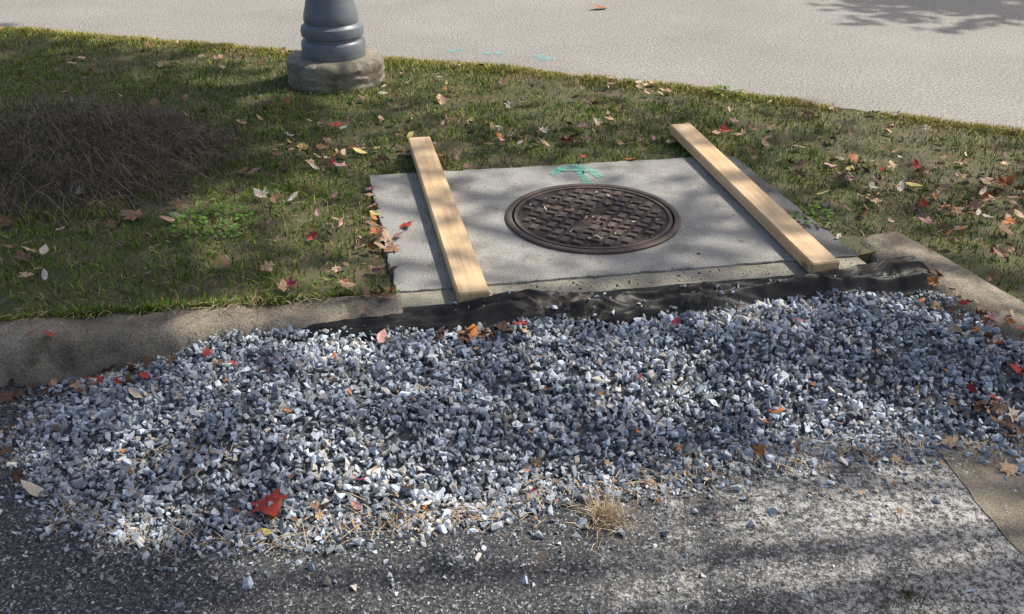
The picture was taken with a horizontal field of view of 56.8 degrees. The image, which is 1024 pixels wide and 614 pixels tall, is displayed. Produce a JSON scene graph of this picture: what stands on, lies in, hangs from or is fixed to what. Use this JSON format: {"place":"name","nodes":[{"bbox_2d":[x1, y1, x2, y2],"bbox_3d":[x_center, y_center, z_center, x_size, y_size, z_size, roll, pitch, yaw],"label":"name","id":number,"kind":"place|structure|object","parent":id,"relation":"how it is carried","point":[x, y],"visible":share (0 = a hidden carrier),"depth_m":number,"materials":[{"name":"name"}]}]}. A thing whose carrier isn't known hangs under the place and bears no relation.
{"place":"outdoors","nodes":[
{"label":"outdoors","id":0,"kind":"place"},
{"bbox_2d":[0,381,1023,613],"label":"parking lot","id":1,"kind":"structure","parent":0,"point":[500,585],"depth_m":2.46,"materials":[{"name":"grey asphalt"}]},
{"bbox_2d":[0,293,402,386],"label":"concrete curb","id":2,"kind":"structure","parent":1,"relation":"on","point":[81,347],"depth_m":3.21,"materials":[{"name":"grey concrete"}]},
{"bbox_2d":[0,259,1023,613],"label":"gravel pile","id":3,"kind":"object","parent":1,"relation":"on","point":[714,367],"visible":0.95,"depth_m":2.91,"materials":[{"name":"gravel"}]},
{"bbox_2d":[1,287,1023,568],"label":"straw debris","id":4,"kind":"object","parent":3,"relation":"on","point":[397,495],"visible":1,"depth_m":2.65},
{"bbox_2d":[285,256,932,341],"bbox_3d":[0.399,-0.017,3.379,2.384,0.124,0.246,-5,29,-8],"label":"filter fabric","id":5,"kind":"object","parent":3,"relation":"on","point":[911,274],"visible":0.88,"depth_m":3.35,"materials":[{"name":"black fabric"}]},
{"bbox_2d":[567,481,654,548],"bbox_3d":[0.246,0.541,2.579,0.281,0.082,0.268,-13,31,-22],"label":"dry grass tuft","id":6,"kind":"object","parent":1,"relation":"on","point":[606,513],"visible":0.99,"depth_m":2.57,"materials":[{"name":"plant"}]},
{"bbox_2d":[831,543,963,613],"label":"dry grass tuft","id":7,"kind":"object","parent":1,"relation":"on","point":[908,592],"visible":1,"depth_m":2.35,"materials":[{"name":"plant"}]},
{"bbox_2d":[860,231,1023,353],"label":"concrete curb","id":8,"kind":"structure","parent":1,"relation":"on","point":[971,284],"depth_m":3.51,"materials":[{"name":"grey concrete"}]},
{"bbox_2d":[919,421,1023,553],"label":"gutter pan","id":9,"kind":"object","parent":1,"relation":"on","point":[996,497],"visible":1,"depth_m":2.72,"materials":[{"name":"concrete"}]},
{"bbox_2d":[0,25,1023,320],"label":"lawn","id":10,"kind":"structure","parent":0,"point":[848,239],"depth_m":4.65,"materials":[{"name":"plant"}]},
{"bbox_2d":[0,72,284,245],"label":"bare shrub","id":11,"kind":"object","parent":10,"relation":"on","point":[109,116],"visible":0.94,"depth_m":4.50,"materials":[{"name":"plant"}]},
{"bbox_2d":[161,202,260,242],"bbox_3d":[-1.264,-0.364,3.996,0.379,0.040,0.388,24,36,36],"label":"weed","id":12,"kind":"object","parent":10,"relation":"on","point":[179,218],"visible":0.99,"depth_m":4.01,"materials":[{"name":"green plant"}]},
{"bbox_2d":[176,273,294,338],"bbox_3d":[-0.983,-0.018,3.325,0.450,0.088,0.386,0,29,0],"label":"dry grass tuft","id":13,"kind":"object","parent":10,"relation":"on","point":[247,301],"visible":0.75,"depth_m":3.34,"materials":[{"name":"plant"}]},
{"bbox_2d":[286,0,384,93],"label":"street lamp","id":14,"kind":"object","parent":10,"relation":"on","point":[333,53],"visible":0.97,"depth_m":5.76,"materials":[{"name":"metal"}]},
{"bbox_2d":[0,4,1023,535],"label":"fallen leaves","id":15,"kind":"object","parent":10,"relation":"on","point":[272,510],"visible":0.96,"depth_m":3.83,"materials":[{"name":"brown plant"}]},
{"bbox_2d":[369,157,797,292],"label":"slab top","id":16,"kind":"structure","parent":10,"relation":"on","point":[695,194],"depth_m":3.93,"materials":[{"name":"concrete"}]},
{"bbox_2d":[408,136,488,302],"bbox_3d":[-0.302,-0.436,4.075,0.112,0.046,1.696,-6,30,-10],"label":"wooden board","id":17,"kind":"object","parent":16,"relation":"on","point":[468,282],"visible":0.85,"depth_m":3.84,"materials":[{"name":"brown wood"}]},
{"bbox_2d":[549,164,604,180],"bbox_3d":[0.315,-0.637,4.501,0.257,0.004,0.196,21,35,33],"label":"painted arrow","id":18,"kind":"object","parent":16,"relation":"on","point":[566,166],"visible":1,"depth_m":4.53,"materials":[{"name":"teal paint"}]},
{"bbox_2d":[506,183,680,254],"bbox_3d":[0.345,-0.389,4.042,0.744,0.012,0.744,0,29,0],"label":"manhole cover","id":19,"kind":"object","parent":16,"relation":"on","point":[543,226],"visible":1,"depth_m":4.01,"materials":[{"name":"metal"}]},
{"bbox_2d":[401,257,865,311],"bbox_3d":[0.480,-0.014,3.586,1.814,0.192,0.120,-5,29,-9],"label":"front lip","id":20,"kind":"object","parent":16,"relation":"attached to","point":[424,300],"visible":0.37,"depth_m":3.53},
{"bbox_2d":[670,123,839,272],"bbox_3d":[1.031,-0.544,4.276,0.112,0.051,1.680,-5,29,-9],"label":"wooden board","id":21,"kind":"object","parent":16,"relation":"on","point":[803,247],"visible":0.98,"depth_m":4.06,"materials":[{"name":"brown wood"}]},
{"bbox_2d":[707,84,746,97],"bbox_3d":[1.300,-1.306,5.727,0.249,0.040,0.244,0,29,0],"label":"weed","id":22,"kind":"object","parent":10,"relation":"on","point":[724,87],"visible":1,"depth_m":5.75,"materials":[{"name":"green plant"}]},
{"bbox_2d":[726,156,857,257],"bbox_3d":[1.190,-0.390,4.274,0.105,0.194,1.194,-6,29,-11],"label":"edge strip","id":23,"kind":"object","parent":10,"relation":"on","point":[830,242],"visible":0.28,"depth_m":4.04,"materials":[{"name":"concrete"}]},
{"bbox_2d":[789,203,841,226],"bbox_3d":[1.296,-0.394,4.044,0.237,0.033,0.215,-14,32,-24],"label":"weed","id":24,"kind":"object","parent":10,"relation":"on","point":[813,212],"visible":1,"depth_m":4.06,"materials":[{"name":"green plant"}]},
{"bbox_2d":[0,0,1023,128],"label":"road","id":25,"kind":"structure","parent":0,"point":[960,60],"depth_m":7.09,"materials":[{"name":"concrete"}]},
{"bbox_2d":[448,49,551,60],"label":"utility paint marks","id":26,"kind":"object","parent":25,"relation":"on","point":[498,53],"visible":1,"depth_m":6.62,"materials":[{"name":"teal"}]}
]}

